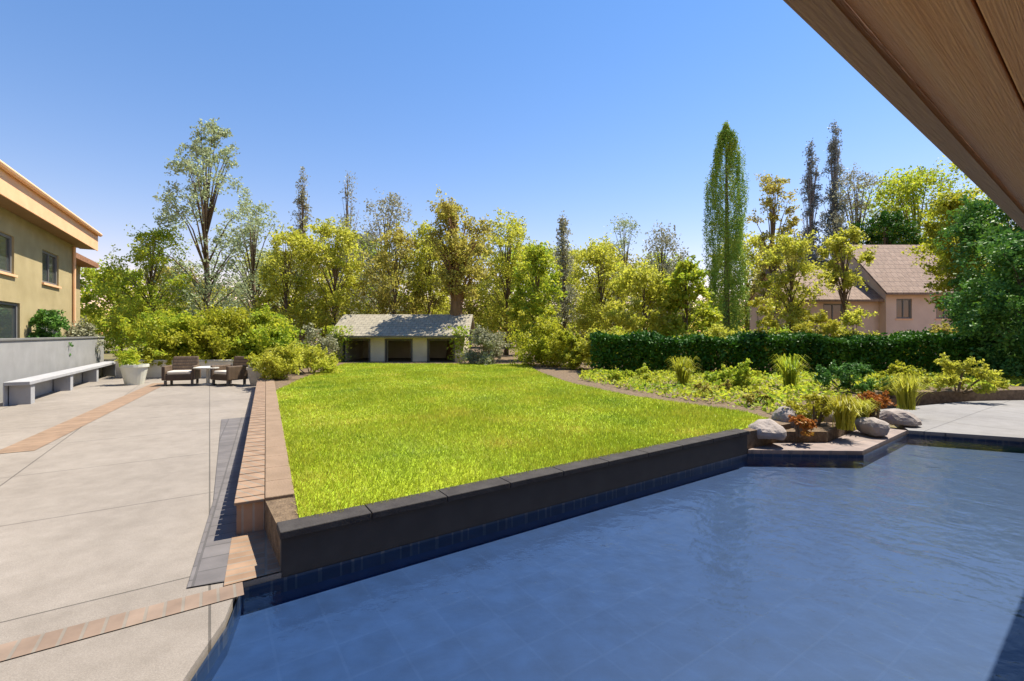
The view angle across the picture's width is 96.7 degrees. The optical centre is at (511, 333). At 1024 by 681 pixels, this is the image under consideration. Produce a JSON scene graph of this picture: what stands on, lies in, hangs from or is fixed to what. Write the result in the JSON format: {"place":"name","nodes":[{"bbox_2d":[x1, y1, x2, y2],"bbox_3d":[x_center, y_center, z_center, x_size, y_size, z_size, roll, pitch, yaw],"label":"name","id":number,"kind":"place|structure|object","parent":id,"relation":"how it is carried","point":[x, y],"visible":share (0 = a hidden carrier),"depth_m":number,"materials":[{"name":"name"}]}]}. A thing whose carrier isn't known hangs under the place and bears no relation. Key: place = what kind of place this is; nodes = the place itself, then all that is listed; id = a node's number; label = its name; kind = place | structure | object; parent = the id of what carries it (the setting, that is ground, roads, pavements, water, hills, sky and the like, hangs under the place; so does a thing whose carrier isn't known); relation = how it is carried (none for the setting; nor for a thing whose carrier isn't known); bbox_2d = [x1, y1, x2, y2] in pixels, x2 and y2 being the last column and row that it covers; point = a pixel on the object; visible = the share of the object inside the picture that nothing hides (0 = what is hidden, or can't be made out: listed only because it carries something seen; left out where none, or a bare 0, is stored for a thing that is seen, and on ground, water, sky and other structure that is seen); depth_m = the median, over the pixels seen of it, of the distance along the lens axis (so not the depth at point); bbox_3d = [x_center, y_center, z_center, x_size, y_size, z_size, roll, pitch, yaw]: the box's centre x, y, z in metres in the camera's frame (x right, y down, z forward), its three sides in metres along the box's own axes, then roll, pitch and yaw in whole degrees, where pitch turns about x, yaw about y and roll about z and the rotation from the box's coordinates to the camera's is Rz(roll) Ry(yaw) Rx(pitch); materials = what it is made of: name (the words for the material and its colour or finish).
{"place":"outdoors","nodes":[
{"label":"outdoors","id":0,"kind":"place"},
{"bbox_2d":[0,376,282,680],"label":"patio","id":1,"kind":"structure","parent":0,"point":[106,515],"depth_m":3.73,"materials":[{"name":"concrete"}]},
{"bbox_2d":[0,336,104,402],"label":"screen wall","id":2,"kind":"structure","parent":1,"relation":"on","point":[20,358],"depth_m":12.60,"materials":[{"name":"grey paint"}]},
{"bbox_2d":[3,361,115,406],"bbox_3d":[-13.064,1.310,13.691,0.420,0.520,8.800,0,0,-31],"label":"stone bench","id":3,"kind":"object","parent":1,"relation":"on","point":[27,390],"visible":0.88,"depth_m":12.02,"materials":[{"name":"grey stone"}]},
{"bbox_2d":[0,383,163,452],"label":"paving band","id":4,"kind":"object","parent":1,"relation":"on","point":[39,440],"visible":1,"depth_m":7.84,"materials":[{"name":"stone"}]},
{"bbox_2d":[0,582,243,660],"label":"paving band","id":5,"kind":"object","parent":1,"relation":"on","point":[21,647],"visible":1,"depth_m":2.46,"materials":[{"name":"brick"}]},
{"bbox_2d":[110,346,167,384],"bbox_3d":[-11.644,0.972,14.227,1.376,1.197,0.889,0,0,-32],"label":"planter pot","id":6,"kind":"object","parent":1,"relation":"on","point":[133,372],"visible":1,"depth_m":13.94,"materials":[{"name":"white ceramic"}]},
{"bbox_2d":[161,356,200,385],"bbox_3d":[-10.163,1.140,14.035,0.860,0.860,0.755,0,0,-20],"label":"wicker chair","id":7,"kind":"object","parent":1,"relation":"on","point":[180,368],"visible":1,"depth_m":13.96,"materials":[{"name":"brown wicker"}]},
{"bbox_2d":[114,360,249,377],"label":"patio end wall","id":8,"kind":"structure","parent":1,"relation":"on","point":[154,371],"depth_m":16.30,"materials":[{"name":"concrete"}]},
{"bbox_2d":[187,417,249,586],"bbox_3d":[-3.544,1.561,5.630,0.495,0.001,6.511,0,0,-29],"label":"paving strip","id":9,"kind":"object","parent":1,"relation":"on","point":[211,559],"visible":0.71,"depth_m":4.00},
{"bbox_2d":[210,356,248,385],"bbox_3d":[-8.664,1.140,14.034,0.860,0.860,0.755,0,0,25],"label":"wicker chair","id":10,"kind":"object","parent":1,"relation":"on","point":[229,373],"visible":0.96,"depth_m":13.86,"materials":[{"name":"brown wicker"}]},
{"bbox_2d":[224,530,280,585],"bbox_3d":[-1.836,1.559,3.246,0.317,0.001,0.809,0,0,-28],"label":"paving band","id":11,"kind":"object","parent":1,"relation":"on","point":[251,555],"visible":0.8,"depth_m":3.16,"materials":[{"name":"brick"}]},
{"bbox_2d":[234,376,293,534],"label":"garden wall","id":12,"kind":"structure","parent":1,"relation":"on","point":[265,462],"depth_m":4.50,"materials":[{"name":"brick"}]},
{"bbox_2d":[204,440,1023,680],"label":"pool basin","id":13,"kind":"object","parent":1,"relation":"in","point":[901,562],"visible":1,"depth_m":3.09,"materials":[{"name":"liquid"}]},
{"bbox_2d":[191,434,1023,680],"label":"pool tile line","id":14,"kind":"object","parent":13,"relation":"on","point":[274,587],"visible":0.94,"depth_m":3.90,"materials":[{"name":"blue tile"}]},
{"bbox_2d":[0,0,1013,331],"label":"sky","id":15,"kind":"structure","parent":0,"point":[593,111],"materials":[{"name":"blue"}]},
{"bbox_2d":[98,334,922,429],"bbox_3d":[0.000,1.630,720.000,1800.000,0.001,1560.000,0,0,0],"label":"ground","id":16,"kind":"structure","parent":0,"point":[108,356],"depth_m":32.60,"materials":[{"name":"soil"}]},
{"bbox_2d":[26,309,73,355],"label":"climbing shrub","id":17,"kind":"object","parent":16,"relation":"on","point":[51,319],"visible":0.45,"depth_m":14.16,"materials":[{"name":"green plant"}]},
{"bbox_2d":[0,160,102,337],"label":"tan house","id":18,"kind":"structure","parent":16,"relation":"on","point":[43,235],"depth_m":14.18,"materials":[{"name":"paint"}]},
{"bbox_2d":[0,301,16,337],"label":"patio door","id":19,"kind":"structure","parent":18,"relation":"in","point":[8,310],"depth_m":13.02,"materials":[{"name":"grey paint"}]},
{"bbox_2d":[0,232,17,277],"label":"window","id":20,"kind":"structure","parent":18,"relation":"in","point":[5,240],"depth_m":12.85,"materials":[{"name":"grey glass"}]},
{"bbox_2d":[42,250,61,288],"bbox_3d":[-15.950,-2.215,15.697,0.190,1.170,1.720,0,0,-31],"label":"window","id":21,"kind":"structure","parent":18,"relation":"in","point":[49,261],"depth_m":15.82,"materials":[{"name":"grey glass"}]},
{"bbox_2d":[63,315,105,351],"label":"climbing shrub","id":22,"kind":"object","parent":16,"relation":"on","point":[80,330],"visible":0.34,"depth_m":17.25,"materials":[{"name":"green plant"}]},
{"bbox_2d":[80,264,196,352],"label":"background tree","id":23,"kind":"object","parent":16,"relation":"on","point":[88,274],"visible":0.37,"depth_m":38.72,"materials":[{"name":"green plant"}]},
{"bbox_2d":[85,224,204,348],"bbox_3d":[-22.170,-2.487,28.075,5.235,8.783,5.228,0,0,-21],"label":"broadleaf tree","id":24,"kind":"object","parent":16,"relation":"on","point":[159,235],"visible":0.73,"depth_m":27.42,"materials":[{"name":"green plant"}]},
{"bbox_2d":[112,306,180,359],"bbox_3d":[-14.298,0.272,18.617,3.133,2.826,2.922,0,0,0],"label":"shrub","id":25,"kind":"object","parent":16,"relation":"on","point":[130,331],"visible":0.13,"depth_m":17.99,"materials":[{"name":"green plant"}]},
{"bbox_2d":[115,337,187,367],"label":"shrub","id":26,"kind":"object","parent":16,"relation":"on","point":[148,354],"visible":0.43,"depth_m":16.36,"materials":[{"name":"green plant"}]},
{"bbox_2d":[109,260,215,326],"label":"background tree","id":27,"kind":"object","parent":16,"relation":"on","point":[165,271],"visible":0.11,"depth_m":42.90,"materials":[{"name":"green plant"}]},
{"bbox_2d":[133,308,227,359],"bbox_3d":[-12.656,0.351,17.801,3.579,2.666,2.823,0,0,-21],"label":"shrub","id":28,"kind":"object","parent":16,"relation":"on","point":[180,321],"visible":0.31,"depth_m":17.00,"materials":[{"name":"green plant"}]},
{"bbox_2d":[212,247,315,343],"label":"background tree","id":29,"kind":"object","parent":16,"relation":"on","point":[271,309],"visible":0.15,"depth_m":43.08,"materials":[{"name":"green plant"}]},
{"bbox_2d":[318,234,405,321],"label":"background tree","id":30,"kind":"object","parent":16,"relation":"on","point":[364,241],"visible":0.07,"depth_m":43.45,"materials":[{"name":"green plant"}]},
{"bbox_2d":[80,263,745,341],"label":"woodland","id":31,"kind":"object","parent":16,"relation":"on","point":[88,320],"depth_m":69.02,"materials":[{"name":"green plant"}]},
{"bbox_2d":[421,232,511,345],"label":"background tree","id":32,"kind":"object","parent":16,"relation":"on","point":[470,310],"visible":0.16,"depth_m":44.61,"materials":[{"name":"green plant"}]},
{"bbox_2d":[474,237,560,347],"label":"background tree","id":33,"kind":"object","parent":16,"relation":"on","point":[500,317],"visible":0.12,"depth_m":43.12,"materials":[{"name":"green plant"}]},
{"bbox_2d":[528,238,611,337],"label":"background tree","id":34,"kind":"object","parent":16,"relation":"on","point":[576,283],"visible":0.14,"depth_m":44.23,"materials":[{"name":"green plant"}]},
{"bbox_2d":[704,230,798,335],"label":"background tree","id":35,"kind":"object","parent":16,"relation":"on","point":[754,239],"visible":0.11,"depth_m":44.70,"materials":[{"name":"green plant"}]},
{"bbox_2d":[777,397,897,442],"bbox_3d":[6.022,1.515,8.415,6.130,0.230,1.058,0,0,-39],"label":"planting bed","id":36,"kind":"object","parent":16,"relation":"on","point":[824,432],"visible":0.17,"depth_m":6.56,"materials":[{"name":"brown soil"}]},
{"bbox_2d":[788,414,816,437],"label":"shrub","id":37,"kind":"object","parent":36,"relation":"on","point":[807,424],"visible":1,"depth_m":6.39,"materials":[{"name":"orange plant"}]},
{"bbox_2d":[780,393,832,424],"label":"shrub","id":38,"kind":"object","parent":36,"relation":"on","point":[816,412],"visible":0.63,"depth_m":6.93,"materials":[{"name":"green plant"}]},
{"bbox_2d":[818,393,869,430],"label":"ornamental grass","id":39,"kind":"object","parent":36,"relation":"on","point":[844,411],"depth_m":6.66,"materials":[{"name":"yellow plant"}]},
{"bbox_2d":[856,390,897,418],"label":"shrub","id":40,"kind":"object","parent":36,"relation":"on","point":[881,400],"visible":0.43,"depth_m":7.57,"materials":[{"name":"orange plant"}]},
{"bbox_2d":[879,372,933,409],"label":"ornamental grass","id":41,"kind":"object","parent":36,"relation":"on","point":[907,393],"depth_m":8.43,"materials":[{"name":"green plant"}]},
{"bbox_2d":[743,245,955,353],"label":"pink house","id":42,"kind":"structure","parent":16,"relation":"on","point":[894,295],"depth_m":26.90,"materials":[{"name":"paint"}]},
{"bbox_2d":[783,0,1023,229],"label":"patio house","id":43,"kind":"structure","parent":16,"relation":"on","point":[945,78],"depth_m":1.02,"materials":[{"name":"brown wood"}]},
{"bbox_2d":[880,400,1023,441],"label":"deck","id":44,"kind":"structure","parent":16,"relation":"on","point":[1003,420],"depth_m":8.13,"materials":[{"name":"concrete"}]},
{"bbox_2d":[879,409,921,425],"bbox_3d":[6.561,1.407,7.750,0.630,0.249,0.468,0,0,40],"label":"rock","id":45,"kind":"object","parent":44,"relation":"on","point":[897,417],"visible":0.84,"depth_m":7.60,"materials":[{"name":"stone"}]},
{"bbox_2d":[275,362,769,517],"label":"lawn","id":46,"kind":"structure","parent":0,"point":[387,479],"depth_m":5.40,"materials":[{"name":"green plant"}]},
{"bbox_2d":[748,419,786,439],"bbox_3d":[3.553,1.334,6.376,0.468,0.278,0.529,0,0,-15],"label":"rock","id":47,"kind":"object","parent":46,"relation":"on","point":[768,428],"visible":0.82,"depth_m":6.22,"materials":[{"name":"stone"}]},
{"bbox_2d":[264,338,1023,564],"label":"garden bed","id":48,"kind":"object","parent":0,"point":[278,510],"visible":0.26,"depth_m":10.41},
{"bbox_2d":[136,117,265,317],"bbox_3d":[-20.084,-6.428,30.157,7.655,16.101,8.647,0,0,0],"label":"poplar tree","id":49,"kind":"object","parent":48,"relation":"on","point":[209,161],"visible":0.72,"depth_m":29.52,"materials":[{"name":"green plant"}]},
{"bbox_2d":[158,304,256,363],"bbox_3d":[-11.062,0.266,17.351,3.338,2.835,3.205,0,0,0],"label":"shrub","id":50,"kind":"object","parent":48,"relation":"on","point":[228,325],"visible":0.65,"depth_m":16.96,"materials":[{"name":"green plant"}]},
{"bbox_2d":[201,195,300,319],"bbox_3d":[-15.125,-3.228,27.074,5.204,9.704,5.471,0,0,-45],"label":"broadleaf tree","id":51,"kind":"object","parent":48,"relation":"on","point":[252,246],"visible":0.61,"depth_m":26.55,"materials":[{"name":"green plant"}]},
{"bbox_2d":[227,302,318,361],"bbox_3d":[-8.983,0.223,17.423,3.321,2.908,2.793,0,0,-38],"label":"shrub","id":52,"kind":"object","parent":48,"relation":"on","point":[268,331],"visible":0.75,"depth_m":16.95,"materials":[{"name":"green plant"}]},
{"bbox_2d":[252,340,304,379],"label":"shrub","id":53,"kind":"object","parent":48,"relation":"on","point":[281,361],"visible":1,"depth_m":13.03,"materials":[{"name":"green plant"}]},
{"bbox_2d":[251,224,320,337],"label":"broadleaf tree","id":54,"kind":"object","parent":48,"relation":"on","point":[274,289],"visible":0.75,"depth_m":23.79,"materials":[{"name":"green plant"}]},
{"bbox_2d":[287,166,321,346],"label":"tree","id":55,"kind":"object","parent":48,"relation":"on","point":[301,202],"visible":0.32,"depth_m":32.86,"materials":[{"name":"green plant"}]},
{"bbox_2d":[288,341,342,373],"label":"shrub","id":56,"kind":"object","parent":48,"relation":"on","point":[314,364],"visible":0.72,"depth_m":15.02,"materials":[{"name":"green plant"}]},
{"bbox_2d":[294,322,341,358],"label":"shrub","id":57,"kind":"object","parent":48,"relation":"on","point":[324,343],"visible":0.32,"depth_m":19.68,"materials":[{"name":"green plant"}]},
{"bbox_2d":[290,215,373,355],"bbox_3d":[-9.810,-2.640,24.963,4.118,7.963,4.728,0,0,0],"label":"broadleaf tree","id":58,"kind":"object","parent":48,"relation":"on","point":[336,299],"visible":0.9,"depth_m":24.63,"materials":[{"name":"green plant"}]},
{"bbox_2d":[327,171,375,322],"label":"tree","id":59,"kind":"object","parent":48,"relation":"on","point":[347,214],"visible":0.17,"depth_m":34.82,"materials":[{"name":"green plant"}]},
{"bbox_2d":[332,186,422,313],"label":"broadleaf tree","id":60,"kind":"object","parent":48,"relation":"on","point":[381,210],"visible":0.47,"depth_m":30.86,"materials":[{"name":"green plant"}]},
{"bbox_2d":[347,215,435,313],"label":"broadleaf tree","id":61,"kind":"object","parent":48,"relation":"on","point":[382,262],"visible":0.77,"depth_m":25.73,"materials":[{"name":"green plant"}]},
{"bbox_2d":[315,314,477,361],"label":"garden pavilion","id":62,"kind":"structure","parent":48,"relation":"on","point":[385,337],"depth_m":21.84,"materials":[{"name":"beige paint"}]},
{"bbox_2d":[398,220,450,313],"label":"broadleaf tree","id":63,"kind":"object","parent":48,"relation":"on","point":[422,231],"visible":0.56,"depth_m":26.63,"materials":[{"name":"green plant"}]},
{"bbox_2d":[420,184,495,359],"bbox_3d":[-2.763,-2.979,23.577,3.960,8.655,4.342,0,0,0],"label":"broadleaf tree","id":64,"kind":"object","parent":48,"relation":"on","point":[457,265],"visible":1,"depth_m":23.12,"materials":[{"name":"green plant"}]},
{"bbox_2d":[455,323,509,364],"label":"shrub","id":65,"kind":"object","parent":48,"relation":"on","point":[488,341],"visible":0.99,"depth_m":19.86,"materials":[{"name":"green plant"}]},
{"bbox_2d":[464,207,542,354],"bbox_3d":[-0.328,-3.210,27.935,5.047,9.101,5.181,0,0,-34],"label":"broadleaf tree","id":66,"kind":"object","parent":48,"relation":"on","point":[500,307],"visible":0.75,"depth_m":27.51,"materials":[{"name":"green plant"}]},
{"bbox_2d":[277,428,748,577],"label":"retaining wall","id":67,"kind":"structure","parent":48,"relation":"on","point":[312,542],"depth_m":3.80,"materials":[{"name":"stone"}]},
{"bbox_2d":[506,240,567,358],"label":"broadleaf tree","id":68,"kind":"object","parent":48,"relation":"on","point":[531,289],"visible":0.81,"depth_m":22.53,"materials":[{"name":"green plant"}]},
{"bbox_2d":[504,305,577,366],"bbox_3d":[1.300,0.099,18.518,3.376,2.617,3.355,0,0,0],"label":"shrub","id":69,"kind":"object","parent":48,"relation":"on","point":[545,348],"visible":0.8,"depth_m":18.26,"materials":[{"name":"green plant"}]},
{"bbox_2d":[541,210,587,336],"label":"conifer tree","id":70,"kind":"object","parent":48,"relation":"on","point":[563,261],"visible":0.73,"depth_m":29.81,"materials":[{"name":"green plant"}]},
{"bbox_2d":[553,330,590,369],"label":"shrub","id":71,"kind":"object","parent":48,"relation":"on","point":[572,358],"visible":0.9,"depth_m":16.98,"materials":[{"name":"green plant"}]},
{"bbox_2d":[568,326,625,368],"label":"shrub","id":72,"kind":"object","parent":48,"relation":"on","point":[585,346],"visible":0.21,"depth_m":16.14,"materials":[{"name":"green plant"}]},
{"bbox_2d":[564,233,641,342],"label":"broadleaf tree","id":73,"kind":"object","parent":48,"relation":"on","point":[596,254],"visible":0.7,"depth_m":24.73,"materials":[{"name":"green plant"}]},
{"bbox_2d":[594,213,655,328],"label":"broadleaf tree","id":74,"kind":"object","parent":48,"relation":"on","point":[625,239],"visible":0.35,"depth_m":32.59,"materials":[{"name":"green plant"}]},
{"bbox_2d":[601,257,696,336],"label":"broadleaf tree","id":75,"kind":"object","parent":48,"relation":"on","point":[638,282],"visible":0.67,"depth_m":20.48,"materials":[{"name":"green plant"}]},
{"bbox_2d":[634,220,704,331],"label":"broadleaf tree","id":76,"kind":"object","parent":48,"relation":"on","point":[664,240],"visible":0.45,"depth_m":30.70,"materials":[{"name":"green plant"}]},
{"bbox_2d":[666,356,698,385],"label":"ornamental grass","id":77,"kind":"object","parent":48,"relation":"on","point":[683,369],"depth_m":11.50,"materials":[{"name":"green plant"}]},
{"bbox_2d":[655,255,723,353],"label":"broadleaf tree","id":78,"kind":"object","parent":48,"relation":"on","point":[685,274],"visible":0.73,"depth_m":19.66,"materials":[{"name":"green plant"}]},
{"bbox_2d":[701,120,753,336],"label":"cypress tree","id":79,"kind":"object","parent":48,"relation":"on","point":[727,140],"visible":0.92,"depth_m":23.59,"materials":[{"name":"green plant"}]},
{"bbox_2d":[698,322,760,372],"bbox_3d":[7.370,0.487,16.048,2.706,1.830,2.626,0,0,32],"label":"shrub","id":80,"kind":"object","parent":48,"relation":"on","point":[719,330],"visible":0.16,"depth_m":16.02,"materials":[{"name":"green plant"}]},
{"bbox_2d":[704,358,761,389],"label":"shrub","id":81,"kind":"object","parent":48,"relation":"on","point":[738,377],"visible":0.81,"depth_m":10.70,"materials":[{"name":"green plant"}]},
{"bbox_2d":[747,297,787,373],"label":"shrub","id":82,"kind":"object","parent":48,"relation":"on","point":[767,320],"visible":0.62,"depth_m":14.87,"materials":[{"name":"green plant"}]},
{"bbox_2d":[744,170,803,329],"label":"broadleaf tree","id":83,"kind":"object","parent":48,"relation":"on","point":[770,187],"visible":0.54,"depth_m":28.60,"materials":[{"name":"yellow plant"}]},
{"bbox_2d":[772,353,812,385],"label":"ornamental grass","id":84,"kind":"object","parent":48,"relation":"on","point":[789,368],"depth_m":10.53,"materials":[{"name":"green plant"}]},
{"bbox_2d":[755,230,842,333],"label":"broadleaf tree","id":85,"kind":"object","parent":48,"relation":"on","point":[795,311],"visible":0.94,"depth_m":24.21,"materials":[{"name":"green plant"}]},
{"bbox_2d":[578,366,1023,412],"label":"ground cover","id":86,"kind":"object","parent":48,"relation":"on","point":[803,385],"visible":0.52,"depth_m":10.77,"materials":[{"name":"green plant"}]},
{"bbox_2d":[589,328,1023,376],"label":"hedge","id":87,"kind":"object","parent":48,"relation":"on","point":[908,342],"visible":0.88,"depth_m":14.50,"materials":[{"name":"green plant"}]},
{"bbox_2d":[793,138,829,268],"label":"conifer tree","id":88,"kind":"object","parent":48,"relation":"on","point":[812,197],"visible":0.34,"depth_m":35.82,"materials":[{"name":"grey plant"}]},
{"bbox_2d":[791,309,847,371],"bbox_3d":[10.440,0.273,15.360,1.764,2.256,1.428,0,0,-41],"label":"shrub","id":89,"kind":"object","parent":48,"relation":"on","point":[829,326],"visible":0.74,"depth_m":15.23,"materials":[{"name":"green plant"}]},
{"bbox_2d":[817,119,853,261],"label":"conifer tree","id":90,"kind":"object","parent":48,"relation":"on","point":[834,151],"visible":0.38,"depth_m":36.86,"materials":[{"name":"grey plant"}]},
{"bbox_2d":[815,221,877,328],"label":"broadleaf tree","id":91,"kind":"object","parent":48,"relation":"on","point":[840,249],"visible":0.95,"depth_m":24.88,"materials":[{"name":"green plant"}]},
{"bbox_2d":[818,162,888,258],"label":"broadleaf tree","id":92,"kind":"object","parent":48,"relation":"on","point":[857,204],"visible":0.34,"depth_m":33.90,"materials":[{"name":"green plant"}]},
{"bbox_2d":[811,359,899,392],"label":"shrub","id":93,"kind":"object","parent":48,"relation":"on","point":[842,373],"visible":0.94,"depth_m":10.15,"materials":[{"name":"green plant"}]},
{"bbox_2d":[839,302,879,364],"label":"shrub","id":94,"kind":"object","parent":48,"relation":"on","point":[852,318],"visible":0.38,"depth_m":15.08,"materials":[{"name":"green plant"}]},
{"bbox_2d":[847,210,928,244],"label":"broadleaf tree","id":95,"kind":"object","parent":48,"relation":"on","point":[886,218],"visible":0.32,"depth_m":31.13,"materials":[{"name":"green plant"}]},
{"bbox_2d":[874,360,924,395],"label":"shrub","id":96,"kind":"object","parent":48,"relation":"on","point":[899,368],"visible":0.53,"depth_m":9.95,"materials":[{"name":"green plant"}]},
{"bbox_2d":[822,155,1012,273],"bbox_3d":[30.236,-5.799,33.979,10.712,14.283,11.281,0,0,0],"label":"broadleaf tree","id":97,"kind":"object","parent":48,"relation":"on","point":[906,204],"visible":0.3,"depth_m":33.01,"materials":[{"name":"green plant"}]},
{"bbox_2d":[901,184,1001,324],"bbox_3d":[20.854,-2.777,21.041,3.247,8.236,3.699,0,0,13],"label":"broadleaf tree","id":98,"kind":"object","parent":48,"relation":"on","point":[950,203],"visible":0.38,"depth_m":21.23,"materials":[{"name":"green plant"}]},
{"bbox_2d":[919,352,1009,393],"bbox_3d":[10.245,0.918,10.463,1.547,0.979,1.222,0,0,0],"label":"shrub","id":99,"kind":"object","parent":48,"relation":"on","point":[956,379],"visible":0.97,"depth_m":10.29,"materials":[{"name":"green plant"}]},
{"bbox_2d":[924,191,1023,334],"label":"broadleaf tree","id":100,"kind":"object","parent":48,"relation":"on","point":[974,223],"visible":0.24,"depth_m":17.16,"materials":[{"name":"green plant"}]},
{"bbox_2d":[938,229,1023,378],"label":"broadleaf tree","id":101,"kind":"object","parent":48,"relation":"on","point":[984,321],"visible":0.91,"depth_m":13.15,"materials":[{"name":"green plant"}]},
{"bbox_2d":[748,428,906,454],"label":"pool path","id":102,"kind":"structure","parent":0,"point":[856,442],"depth_m":6.29,"materials":[{"name":"beige stone"}]},
{"bbox_2d":[854,417,889,435],"bbox_3d":[5.522,1.399,6.974,0.400,0.271,0.523,0,0,-6],"label":"rock","id":103,"kind":"object","parent":102,"relation":"on","point":[873,426],"visible":0.97,"depth_m":6.81,"materials":[{"name":"stone"}]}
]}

